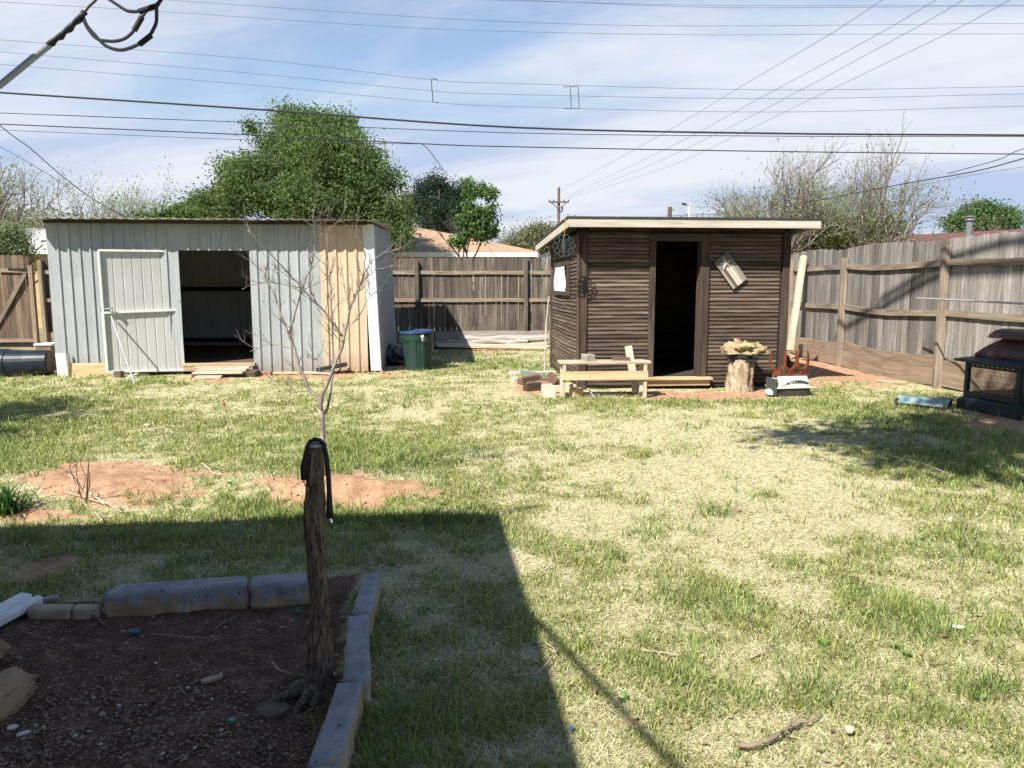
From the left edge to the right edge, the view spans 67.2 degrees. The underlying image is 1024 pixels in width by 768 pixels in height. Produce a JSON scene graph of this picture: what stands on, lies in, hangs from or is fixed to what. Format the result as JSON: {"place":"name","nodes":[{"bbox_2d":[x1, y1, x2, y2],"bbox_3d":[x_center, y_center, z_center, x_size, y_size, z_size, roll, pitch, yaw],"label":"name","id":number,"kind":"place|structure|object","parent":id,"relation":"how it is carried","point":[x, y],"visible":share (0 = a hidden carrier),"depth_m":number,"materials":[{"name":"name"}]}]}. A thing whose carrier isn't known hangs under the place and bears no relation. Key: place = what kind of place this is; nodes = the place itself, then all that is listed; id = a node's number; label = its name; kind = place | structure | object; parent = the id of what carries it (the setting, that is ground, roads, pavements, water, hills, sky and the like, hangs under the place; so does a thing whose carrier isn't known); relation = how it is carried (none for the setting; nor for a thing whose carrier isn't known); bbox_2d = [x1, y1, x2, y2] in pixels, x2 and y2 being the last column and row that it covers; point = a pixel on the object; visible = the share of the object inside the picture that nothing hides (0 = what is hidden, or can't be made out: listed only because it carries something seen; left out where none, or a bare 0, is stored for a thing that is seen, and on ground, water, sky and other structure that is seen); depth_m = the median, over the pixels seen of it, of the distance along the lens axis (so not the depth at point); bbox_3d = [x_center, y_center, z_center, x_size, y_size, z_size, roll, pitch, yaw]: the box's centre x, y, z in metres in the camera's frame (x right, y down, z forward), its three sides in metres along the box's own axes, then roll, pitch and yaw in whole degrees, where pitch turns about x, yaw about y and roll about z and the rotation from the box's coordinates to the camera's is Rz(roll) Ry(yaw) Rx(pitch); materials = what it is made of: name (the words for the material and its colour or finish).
{"place":"outdoors","nodes":[
{"label":"outdoors","id":0,"kind":"place"},
{"bbox_2d":[0,255,39,346],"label":"wooden gate","id":1,"kind":"structure","parent":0,"point":[18,321],"depth_m":18.16,"materials":[{"name":"brown wood"}]},
{"bbox_2d":[0,125,127,217],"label":"power line","id":2,"kind":"object","parent":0,"point":[60,174],"visible":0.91,"depth_m":22.53,"materials":[{"name":"black metal"}]},
{"bbox_2d":[0,576,348,767],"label":"bark mulch","id":3,"kind":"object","parent":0,"point":[125,747],"depth_m":2.63,"materials":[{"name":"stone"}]},
{"bbox_2d":[200,674,222,683],"bbox_3d":[-1.136,1.115,2.916,0.082,0.013,0.029,-5,9,-35],"label":"bark chip","id":4,"kind":"object","parent":3,"relation":"on","point":[212,678],"visible":1,"depth_m":2.91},
{"bbox_2d":[7,2,828,34],"bbox_3d":[0.099,-11.089,22.756,49.406,1.481,0.012,0,7,0],"label":"power line","id":5,"kind":"object","parent":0,"point":[448,29],"visible":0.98,"depth_m":22.83,"materials":[{"name":"metal"}]},
{"bbox_2d":[0,64,1014,111],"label":"power line","id":6,"kind":"object","parent":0,"point":[505,106],"visible":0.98,"depth_m":22.15,"materials":[{"name":"metal"}]},
{"bbox_2d":[5,52,1009,98],"bbox_3d":[0.122,-9.208,21.993,47.716,2.046,0.013,0,7,0],"label":"power line","id":7,"kind":"object","parent":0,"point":[524,94],"visible":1,"depth_m":22.11,"materials":[{"name":"metal"}]},
{"bbox_2d":[0,324,1023,767],"bbox_3d":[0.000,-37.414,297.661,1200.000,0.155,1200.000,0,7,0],"label":"ground","id":8,"kind":"structure","parent":0,"point":[106,482],"depth_m":4.21,"materials":[{"name":"plant"}]},
{"bbox_2d":[0,639,11,658],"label":"rock","id":9,"kind":"object","parent":8,"relation":"on","point":[5,648],"visible":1,"depth_m":3.07,"materials":[{"name":"stone"}]},
{"bbox_2d":[0,666,37,721],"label":"rock","id":10,"kind":"object","parent":8,"relation":"on","point":[17,687],"visible":0.94,"depth_m":2.71,"materials":[{"name":"stone"}]},
{"bbox_2d":[0,593,42,626],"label":"vinyl trim","id":11,"kind":"structure","parent":8,"relation":"on","point":[15,606],"depth_m":3.48,"materials":[{"name":"plastic"}]},
{"bbox_2d":[0,476,43,517],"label":"strap leaf plant","id":12,"kind":"object","parent":8,"relation":"on","point":[6,500],"visible":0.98,"depth_m":5.08,"materials":[{"name":"plant"}]},
{"bbox_2d":[0,211,45,330],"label":"leafy tree","id":13,"kind":"object","parent":8,"relation":"on","point":[17,245],"visible":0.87,"depth_m":21.07,"materials":[{"name":"green plant"}]},
{"bbox_2d":[0,228,52,327],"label":"neighbour house","id":14,"kind":"structure","parent":8,"relation":"on","point":[41,240],"depth_m":26.09,"materials":[{"name":"grey"}]},
{"bbox_2d":[0,349,55,376],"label":"barrel","id":15,"kind":"object","parent":8,"relation":"on","point":[32,362],"visible":0.94,"depth_m":12.48,"materials":[{"name":"grey metal"}]},
{"bbox_2d":[1,204,87,228],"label":"leafy tree","id":16,"kind":"object","parent":8,"relation":"on","point":[67,208],"visible":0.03,"depth_m":43.66,"materials":[{"name":"green plant"}]},
{"bbox_2d":[33,342,56,369],"bbox_3d":[-8.023,-0.469,13.352,0.310,0.483,0.340,0,7,0],"label":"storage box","id":17,"kind":"object","parent":8,"relation":"on","point":[46,346],"visible":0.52,"depth_m":13.18,"materials":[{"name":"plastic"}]},
{"bbox_2d":[27,604,74,618],"bbox_3d":[-2.097,1.034,3.505,0.212,0.051,0.076,0,7,0],"label":"flat paver","id":18,"kind":"object","parent":8,"relation":"on","point":[49,611],"visible":0.94,"depth_m":3.47,"materials":[{"name":"concrete"}]},
{"bbox_2d":[55,353,70,375],"bbox_3d":[-7.278,-0.313,12.495,0.211,0.385,0.096,-4,8,-29],"label":"metal offcut","id":19,"kind":"object","parent":8,"relation":"on","point":[63,360],"visible":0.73,"depth_m":12.49,"materials":[{"name":"white paint"}]},
{"bbox_2d":[0,141,140,228],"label":"elm tree","id":20,"kind":"object","parent":8,"relation":"on","point":[3,196],"visible":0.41,"depth_m":29.07,"materials":[{"name":"grey plant"}]},
{"bbox_2d":[72,604,100,619],"bbox_3d":[-1.930,1.034,3.505,0.141,0.051,0.076,0,7,0],"label":"flat paver","id":21,"kind":"object","parent":8,"relation":"on","point":[83,611],"visible":0.98,"depth_m":3.47,"materials":[{"name":"concrete"}]},
{"bbox_2d":[69,363,113,375],"bbox_3d":[-6.909,-0.232,12.605,0.744,0.222,0.041,-1,7,-5],"label":"pine board","id":22,"kind":"object","parent":8,"relation":"on","point":[85,369],"visible":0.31,"depth_m":12.58,"materials":[{"name":"wood"}]},
{"bbox_2d":[2,156,185,228],"bbox_3d":[-19.433,-6.821,36.067,9.900,7.461,7.279,-3,8,-20],"label":"elm tree","id":23,"kind":"object","parent":8,"relation":"on","point":[143,203],"visible":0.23,"depth_m":35.49,"materials":[{"name":"grey plant"}]},
{"bbox_2d":[64,444,133,520],"bbox_3d":[-2.939,0.611,5.252,1.195,0.445,0.244,7,10,41],"label":"dead plant","id":24,"kind":"object","parent":8,"relation":"on","point":[86,489],"visible":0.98,"depth_m":5.24,"materials":[{"name":"plant"}]},
{"bbox_2d":[110,316,134,383],"bbox_3d":[-5.981,-0.537,11.828,0.026,0.981,1.161,-6,10,-40],"label":"prop pipe","id":25,"kind":"object","parent":8,"relation":"on","point":[122,349],"visible":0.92,"depth_m":11.82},
{"bbox_2d":[102,576,250,616],"bbox_3d":[-1.549,0.992,3.587,0.635,0.134,0.140,-2,8,-13],"label":"edging stone","id":26,"kind":"object","parent":8,"relation":"on","point":[153,598],"visible":0.94,"depth_m":3.54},
{"bbox_2d":[129,196,228,218],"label":"leafy tree","id":27,"kind":"object","parent":8,"relation":"on","point":[174,211],"visible":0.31,"depth_m":28.88,"materials":[{"name":"green plant"}]},
{"bbox_2d":[22,217,396,372],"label":"metal shed","id":28,"kind":"structure","parent":8,"relation":"on","point":[169,294],"depth_m":12.68,"materials":[{"name":"grey metal"}]},
{"bbox_2d":[97,249,184,372],"bbox_3d":[-5.977,-1.166,12.406,1.204,1.977,0.146,-4,8,-29],"label":"door","id":29,"kind":"structure","parent":28,"relation":"in","point":[133,292],"depth_m":12.40,"materials":[{"name":"metal"}]},
{"bbox_2d":[191,369,259,376],"bbox_3d":[-4.654,-0.171,12.547,1.000,0.090,0.350,-1,7,-5],"label":"support timber","id":30,"kind":"object","parent":8,"relation":"on","point":[251,372],"visible":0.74,"depth_m":12.40,"materials":[{"name":"brown wood"}]},
{"bbox_2d":[192,371,243,373],"bbox_3d":[-4.698,-0.182,12.320,0.777,0.039,0.146,-1,7,-4],"label":"step plank","id":31,"kind":"object","parent":30,"relation":"on","point":[218,372],"visible":1,"depth_m":12.26,"materials":[{"name":"brown wood"}]},
{"bbox_2d":[196,368,247,370],"bbox_3d":[-4.691,-0.229,12.476,0.780,0.037,0.148,-1,7,-4],"label":"step plank","id":32,"kind":"object","parent":30,"relation":"on","point":[222,369],"visible":0.99,"depth_m":12.42,"materials":[{"name":"brown wood"}]},
{"bbox_2d":[193,366,250,368],"bbox_3d":[-4.750,-0.271,12.627,0.888,0.033,0.148,-1,7,-5],"label":"step plank","id":33,"kind":"object","parent":30,"relation":"on","point":[197,367],"visible":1,"depth_m":12.59,"materials":[{"name":"brown wood"}]},
{"bbox_2d":[258,702,288,720],"bbox_3d":[-0.842,1.154,2.708,0.110,0.021,0.099,0,7,0],"label":"flat stone","id":34,"kind":"object","parent":8,"relation":"on","point":[271,711],"visible":1,"depth_m":2.70,"materials":[{"name":"stone"}]},
{"bbox_2d":[250,573,309,609],"bbox_3d":[-1.083,0.975,3.646,0.303,0.123,0.147,-2,8,-14],"label":"edging stone","id":35,"kind":"object","parent":8,"relation":"on","point":[274,591],"visible":0.85,"depth_m":3.59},
{"bbox_2d":[37,257,552,343],"bbox_3d":[-2.502,-1.963,18.616,17.231,2.177,0.134,0,7,-3],"label":"back fence","id":36,"kind":"object","parent":8,"relation":"on","point":[415,287],"visible":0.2,"depth_m":18.70,"materials":[{"name":"brown wood"}]},
{"bbox_2d":[262,441,335,716],"bbox_3d":[-0.745,0.690,2.738,0.268,0.984,0.242,3,8,22],"label":"bark post","id":37,"kind":"object","parent":8,"relation":"on","point":[316,685],"visible":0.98,"depth_m":2.74,"materials":[{"name":"brown wood"}]},
{"bbox_2d":[300,437,333,522],"bbox_3d":[-0.675,0.334,2.671,0.111,0.299,0.045,0,7,0],"label":"black strap","id":38,"kind":"object","parent":37,"relation":"hanging from","point":[329,502],"visible":1,"depth_m":2.65,"materials":[{"name":"rubber"}]},
{"bbox_2d":[171,93,435,256],"bbox_3d":[-6.595,-5.731,25.457,8.461,7.890,5.766,6,10,39],"label":"mulberry tree","id":39,"kind":"object","parent":8,"relation":"on","point":[291,175],"visible":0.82,"depth_m":24.63,"materials":[{"name":"green plant"}]},
{"bbox_2d":[233,185,415,475],"bbox_3d":[-1.334,-0.338,5.437,1.289,2.066,0.812,-2,8,-12],"label":"young tree","id":40,"kind":"object","parent":8,"relation":"on","point":[320,398],"visible":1,"depth_m":5.43,"materials":[{"name":"brown plant"}]},
{"bbox_2d":[308,682,362,767],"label":"edging stone","id":41,"kind":"object","parent":8,"relation":"on","point":[334,744],"visible":0.88,"depth_m":2.41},
{"bbox_2d":[342,614,371,708],"bbox_3d":[-0.597,1.072,2.976,0.109,0.153,0.565,-2,8,-11],"label":"edging stone","id":42,"kind":"object","parent":8,"relation":"on","point":[357,665],"visible":0.81,"depth_m":2.88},
{"bbox_2d":[352,573,380,635],"bbox_3d":[-0.654,1.004,3.493,0.097,0.144,0.483,-1,7,-5],"label":"edging stone","id":43,"kind":"object","parent":8,"relation":"on","point":[368,597],"visible":0.74,"depth_m":3.44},
{"bbox_2d":[385,343,404,363],"bbox_3d":[-2.200,-0.591,14.534,0.664,0.329,1.335,0,7,0],"label":"dark tarp","id":44,"kind":"object","parent":8,"relation":"on","point":[394,354],"visible":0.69,"depth_m":14.15,"materials":[{"name":"grey plastic"}]},
{"bbox_2d":[399,329,433,370],"bbox_3d":[-1.655,-0.593,13.436,0.610,0.710,0.610,0,7,0],"label":"trash can","id":45,"kind":"object","parent":8,"relation":"on","point":[417,347],"visible":0.97,"depth_m":13.24,"materials":[{"name":"green plastic"}]},
{"bbox_2d":[398,163,480,234],"bbox_3d":[-3.156,-6.244,33.917,3.932,6.599,5.847,0,7,0],"label":"cedar tree","id":46,"kind":"object","parent":8,"relation":"on","point":[442,193],"visible":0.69,"depth_m":32.21,"materials":[{"name":"green plant"}]},
{"bbox_2d":[391,226,538,323],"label":"neighbour house","id":47,"kind":"structure","parent":8,"relation":"on","point":[439,249],"depth_m":28.16,"materials":[{"name":"beige"}]},
{"bbox_2d":[427,175,504,306],"bbox_3d":[-1.184,-3.508,21.365,2.043,4.434,1.366,3,8,22],"label":"sapling tree","id":48,"kind":"object","parent":8,"relation":"on","point":[476,222],"visible":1,"depth_m":20.95,"materials":[{"name":"green plant"}]},
{"bbox_2d":[434,344,504,348],"bbox_3d":[-0.493,-0.867,17.838,2.600,0.100,0.250,0,7,0],"label":"skid timber","id":49,"kind":"object","parent":8,"relation":"on","point":[435,347],"visible":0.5,"depth_m":17.72,"materials":[{"name":"brown wood"}]},
{"bbox_2d":[447,339,527,343],"bbox_3d":[-0.564,-0.968,17.727,1.858,0.151,0.125,0,7,0],"label":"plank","id":50,"kind":"object","parent":49,"relation":"on","point":[487,341],"visible":0.77,"depth_m":17.68,"materials":[{"name":"grey wood"}]},
{"bbox_2d":[459,334,548,341],"bbox_3d":[-0.187,-1.059,17.862,2.088,0.205,0.164,0,7,0],"label":"log","id":51,"kind":"object","parent":49,"relation":"on","point":[533,338],"visible":0.82,"depth_m":17.80,"materials":[{"name":"grey wood"}]},
{"bbox_2d":[436,331,541,341],"bbox_3d":[-0.540,-1.125,18.258,2.492,0.255,0.030,0,7,-2],"label":"grey plank","id":52,"kind":"object","parent":8,"relation":"on","point":[443,336],"visible":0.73,"depth_m":18.23,"materials":[{"name":"brown wood"}]},
{"bbox_2d":[437,343,546,348],"bbox_3d":[-0.440,-0.857,17.385,2.478,0.150,0.120,0,7,-2],"label":"pale plank","id":53,"kind":"object","parent":8,"relation":"on","point":[474,345],"visible":1,"depth_m":17.33,"materials":[{"name":"brown wood"}]},
{"bbox_2d":[7,368,1012,567],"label":"dirt clods","id":54,"kind":"object","parent":8,"relation":"on","point":[272,478],"visible":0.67,"depth_m":5.68,"materials":[{"name":"soil"}]},
{"bbox_2d":[0,346,1023,767],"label":"grass","id":55,"kind":"structure","parent":8,"relation":"on","point":[430,516],"depth_m":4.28,"materials":[{"name":"plant"}]},
{"bbox_2d":[735,709,821,747],"bbox_3d":[0.898,1.139,2.528,0.381,0.048,0.084,-4,8,-26],"label":"stick","id":56,"kind":"object","parent":55,"relation":"on","point":[760,742],"visible":1,"depth_m":2.52,"materials":[{"name":"wood"}]},
{"bbox_2d":[0,378,1023,767],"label":"dead leaves","id":57,"kind":"object","parent":8,"relation":"on","point":[550,642],"visible":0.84,"depth_m":3.08,"materials":[{"name":"plant"}]},
{"bbox_2d":[513,642,556,677],"bbox_3d":[0.107,1.091,3.034,0.083,0.012,0.311,4,8,26],"label":"stick","id":58,"kind":"object","parent":8,"relation":"on","point":[537,672],"visible":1,"depth_m":2.95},
{"bbox_2d":[494,214,575,257],"bbox_3d":[1.236,-5.878,37.663,5.237,4.945,3.344,0,7,0],"label":"leafy tree","id":59,"kind":"object","parent":8,"relation":"on","point":[531,236],"visible":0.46,"depth_m":36.97,"materials":[{"name":"green plant"}]},
{"bbox_2d":[52,394,1017,701],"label":"weeds","id":60,"kind":"object","parent":8,"relation":"on","point":[822,642],"visible":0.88,"depth_m":3.46,"materials":[{"name":"green plant"}]},
{"bbox_2d":[541,384,559,391],"bbox_3d":[0.543,0.059,10.760,0.265,0.103,0.164,-1,7,-5],"label":"wood block","id":61,"kind":"object","parent":8,"relation":"on","point":[550,387],"depth_m":10.68,"materials":[{"name":"brown wood"}]},
{"bbox_2d":[549,187,568,222],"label":"utility pole","id":62,"kind":"object","parent":8,"relation":"on","point":[558,202],"visible":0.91,"depth_m":68.31,"materials":[{"name":"brown wood"}]},
{"bbox_2d":[568,0,934,195],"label":"power line","id":63,"kind":"object","parent":62,"relation":"attached to","point":[783,85],"visible":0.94,"depth_m":28.94,"materials":[{"name":"metal"}]},
{"bbox_2d":[570,0,962,196],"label":"power line","id":64,"kind":"object","parent":62,"relation":"attached to","point":[811,84],"visible":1,"depth_m":28.73,"materials":[{"name":"metal"}]},
{"bbox_2d":[568,0,1008,198],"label":"power line","id":65,"kind":"object","parent":62,"relation":"attached to","point":[828,90],"visible":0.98,"depth_m":29.68,"materials":[{"name":"metal"}]},
{"bbox_2d":[568,387,582,397],"bbox_3d":[0.850,0.113,10.318,0.164,0.123,0.145,-5,9,-31],"label":"wood block","id":66,"kind":"object","parent":8,"relation":"on","point":[574,391],"depth_m":10.27,"materials":[{"name":"brown wood"}]},
{"bbox_2d":[557,359,650,397],"bbox_3d":[1.220,-0.057,10.258,1.209,0.520,0.308,-1,7,-4],"label":"timber bench","id":67,"kind":"object","parent":8,"relation":"on","point":[641,375],"visible":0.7,"depth_m":10.11,"materials":[{"name":"brown wood"}]},
{"bbox_2d":[625,346,638,392],"bbox_3d":[1.651,-0.202,10.583,0.106,0.642,0.293,-3,8,-24],"label":"leaning board","id":68,"kind":"object","parent":8,"relation":"on","point":[632,367],"visible":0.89,"depth_m":10.56,"materials":[{"name":"brown wood"}]},
{"bbox_2d":[535,216,822,388],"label":"wooden shed","id":69,"kind":"structure","parent":8,"relation":"on","point":[667,301],"depth_m":11.01,"materials":[{"name":"wood"}]},
{"bbox_2d":[554,266,565,290],"bbox_3d":[0.758,-1.676,12.307,0.027,0.381,1.107,-1,7,-5],"label":"paper sheet","id":70,"kind":"object","parent":69,"relation":"attached to","point":[559,281],"visible":1,"depth_m":12.25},
{"bbox_2d":[554,261,569,295],"bbox_3d":[0.789,-1.688,12.318,0.040,0.520,1.447,-1,7,-5],"label":"window frame","id":71,"kind":"structure","parent":69,"relation":"in","point":[565,263],"depth_m":11.68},
{"bbox_2d":[552,219,575,256],"bbox_3d":[0.696,-1.948,10.279,0.313,0.501,0.060,0,7,0],"label":"hanging ornament","id":72,"kind":"object","parent":69,"relation":"hanging from","point":[563,245],"visible":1,"depth_m":10.30,"materials":[{"name":"metal"}]},
{"bbox_2d":[714,251,746,288],"bbox_3d":[3.104,-1.611,10.924,0.493,0.534,0.056,-1,7,-5],"label":"star plaque","id":73,"kind":"object","parent":69,"relation":"attached to","point":[727,266],"visible":1,"depth_m":10.93,"materials":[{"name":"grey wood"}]},
{"bbox_2d":[725,359,754,392],"bbox_3d":[3.206,-0.119,10.811,0.406,0.477,0.422,0,7,0],"label":"tree stump","id":74,"kind":"object","parent":8,"relation":"on","point":[739,376],"visible":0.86,"depth_m":10.67,"materials":[{"name":"wood"}]},
{"bbox_2d":[726,354,759,361],"bbox_3d":[3.228,-0.379,10.772,0.436,0.116,0.354,3,8,20],"label":"black tray","id":75,"kind":"object","parent":74,"relation":"on","point":[748,358],"visible":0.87,"depth_m":10.61,"materials":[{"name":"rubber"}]},
{"bbox_2d":[720,338,773,354],"bbox_3d":[3.282,-0.532,10.764,0.728,0.208,0.524,0,7,0],"label":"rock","id":76,"kind":"object","parent":75,"relation":"on","point":[730,348],"visible":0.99,"depth_m":10.66,"materials":[{"name":"stone"}]},
{"bbox_2d":[765,376,814,396],"bbox_3d":[3.735,0.020,10.374,0.554,0.265,0.330,-2,8,-12],"label":"pet carrier","id":77,"kind":"object","parent":8,"relation":"on","point":[782,386],"visible":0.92,"depth_m":10.25,"materials":[{"name":"grey plastic"}]},
{"bbox_2d":[769,350,809,375],"bbox_3d":[3.736,-0.282,10.340,0.596,0.339,0.100,-2,8,-12],"label":"saddle rack","id":78,"kind":"object","parent":77,"relation":"on","point":[777,372],"visible":1,"depth_m":10.32,"materials":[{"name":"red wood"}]},
{"bbox_2d":[787,255,806,350],"bbox_3d":[5.702,-1.622,15.420,0.151,1.909,0.665,6,10,40],"label":"leaning post","id":79,"kind":"object","parent":8,"relation":"on","point":[796,302],"visible":1,"depth_m":15.38,"materials":[{"name":"brown wood"}]},
{"bbox_2d":[669,111,1005,255],"bbox_3d":[10.291,-5.177,25.977,10.379,7.479,9.343,0,7,0],"label":"elm tree","id":80,"kind":"object","parent":8,"relation":"on","point":[803,197],"visible":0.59,"depth_m":24.66,"materials":[{"name":"grey plant"}]},
{"bbox_2d":[769,196,920,252],"bbox_3d":[10.693,-4.052,25.400,4.109,4.484,3.614,7,10,44],"label":"leafy tree","id":81,"kind":"object","parent":8,"relation":"on","point":[842,240],"visible":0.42,"depth_m":25.10,"materials":[{"name":"green plant"}]},
{"bbox_2d":[852,201,922,237],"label":"leafy tree","id":82,"kind":"object","parent":8,"relation":"on","point":[903,220],"visible":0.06,"depth_m":38.74,"materials":[{"name":"green plant"}]},
{"bbox_2d":[786,231,1023,390],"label":"side fence","id":83,"kind":"object","parent":8,"relation":"on","point":[862,309],"visible":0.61,"depth_m":11.79,"materials":[{"name":"brown wood"}]},
{"bbox_2d":[796,337,813,344],"bbox_3d":[5.641,-0.824,14.818,0.030,0.136,0.440,-3,8,-24],"label":"board scrap","id":84,"kind":"object","parent":83,"relation":"attached to","point":[805,341],"visible":1,"depth_m":14.80,"materials":[{"name":"brown wood"}]},
{"bbox_2d":[916,297,1023,304],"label":"galvanised pole","id":85,"kind":"object","parent":83,"relation":"attached to","point":[1002,302],"visible":1,"depth_m":9.33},
{"bbox_2d":[894,394,951,410],"bbox_3d":[5.020,0.227,9.413,0.230,0.135,0.585,-7,10,-44],"label":"metal trough","id":86,"kind":"object","parent":8,"relation":"on","point":[945,403],"visible":0.84,"depth_m":9.36,"materials":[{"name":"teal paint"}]},
{"bbox_2d":[933,194,1023,233],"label":"leafy tree","id":87,"kind":"object","parent":8,"relation":"on","point":[988,205],"visible":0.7,"depth_m":40.59,"materials":[{"name":"green plant"}]},
{"bbox_2d":[947,199,1023,232],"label":"elm tree","id":88,"kind":"object","parent":8,"relation":"on","point":[989,224],"visible":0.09,"depth_m":38.12,"materials":[{"name":"green plant"}]},
{"bbox_2d":[953,328,1023,419],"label":"outdoor fireplace","id":89,"kind":"object","parent":8,"relation":"on","point":[1005,353],"visible":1,"depth_m":8.89,"materials":[{"name":"black metal"}]},
{"bbox_2d":[0,92,1023,135],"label":"power line","id":90,"kind":"object","parent":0,"point":[510,126],"visible":1,"depth_m":19.31,"materials":[{"name":"black metal"}]},
{"bbox_2d":[0,124,1023,154],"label":"power line","id":91,"kind":"object","parent":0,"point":[511,146],"visible":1,"depth_m":19.38,"materials":[{"name":"black metal"}]},
{"bbox_2d":[4,130,400,143],"bbox_3d":[-10.452,-6.314,19.345,16.383,0.563,0.012,0,7,0],"label":"power line","id":92,"kind":"object","parent":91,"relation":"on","point":[211,138],"visible":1,"depth_m":19.36,"materials":[{"name":"black metal"}]},
{"bbox_2d":[0,0,1023,266],"label":"sky","id":93,"kind":"structure","parent":0,"point":[729,48],"materials":[{"name":"blue"}]},
{"bbox_2d":[5,113,1023,136],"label":"power line","id":94,"kind":"object","parent":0,"point":[538,133],"visible":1,"depth_m":19.63,"materials":[{"name":"black metal"}]},
{"bbox_2d":[6,40,1023,89],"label":"power line","id":95,"kind":"object","parent":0,"point":[523,83],"visible":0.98,"depth_m":22.07,"materials":[{"name":"metal"}]},
{"bbox_2d":[523,382,541,390],"bbox_3d":[0.287,0.037,10.805,0.242,0.113,0.126,-4,8,-27],"label":"brick","id":96,"kind":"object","parent":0,"point":[532,386],"depth_m":10.75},
{"bbox_2d":[171,0,1009,25],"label":"power line","id":97,"kind":"object","parent":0,"point":[599,24],"visible":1,"depth_m":22.80,"materials":[{"name":"metal"}]},
{"bbox_2d":[564,0,881,188],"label":"power line","id":98,"kind":"object","parent":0,"point":[751,80],"visible":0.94,"depth_m":28.06,"materials":[{"name":"metal"}]},
{"bbox_2d":[501,0,975,5],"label":"power line","id":99,"kind":"object","parent":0,"point":[783,5],"visible":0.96,"depth_m":22.74,"materials":[{"name":"metal"}]},
{"bbox_2d":[529,0,990,7],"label":"power line","id":100,"kind":"object","parent":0,"point":[775,7],"visible":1,"depth_m":22.75,"materials":[{"name":"metal"}]},
{"bbox_2d":[767,158,1023,210],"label":"power line","id":101,"kind":"object","parent":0,"point":[919,181],"visible":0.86,"depth_m":19.79,"materials":[{"name":"black metal"}]},
{"bbox_2d":[799,215,1023,273],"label":"neighbour house","id":102,"kind":"structure","parent":0,"point":[970,219],"depth_m":30.29,"materials":[{"name":"red"}]},
{"bbox_3d":[-7.137,0.480,-2.713,13.054,2.850,10.985,0,7,0],"label":"own house","id":103,"kind":"object","parent":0,"visible":0},
{"bbox_3d":[-1.650,-1.814,0.069,1.129,1.448,5.617,0,7,0],"label":"feeder cable","id":104,"kind":"object","parent":103,"relation":"attached to","visible":0},
{"bbox_2d":[0,0,162,88],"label":"service cable","id":105,"kind":"object","parent":104,"relation":"hanging from","point":[44,48],"visible":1,"depth_m":2.94,"materials":[{"name":"rubber"}]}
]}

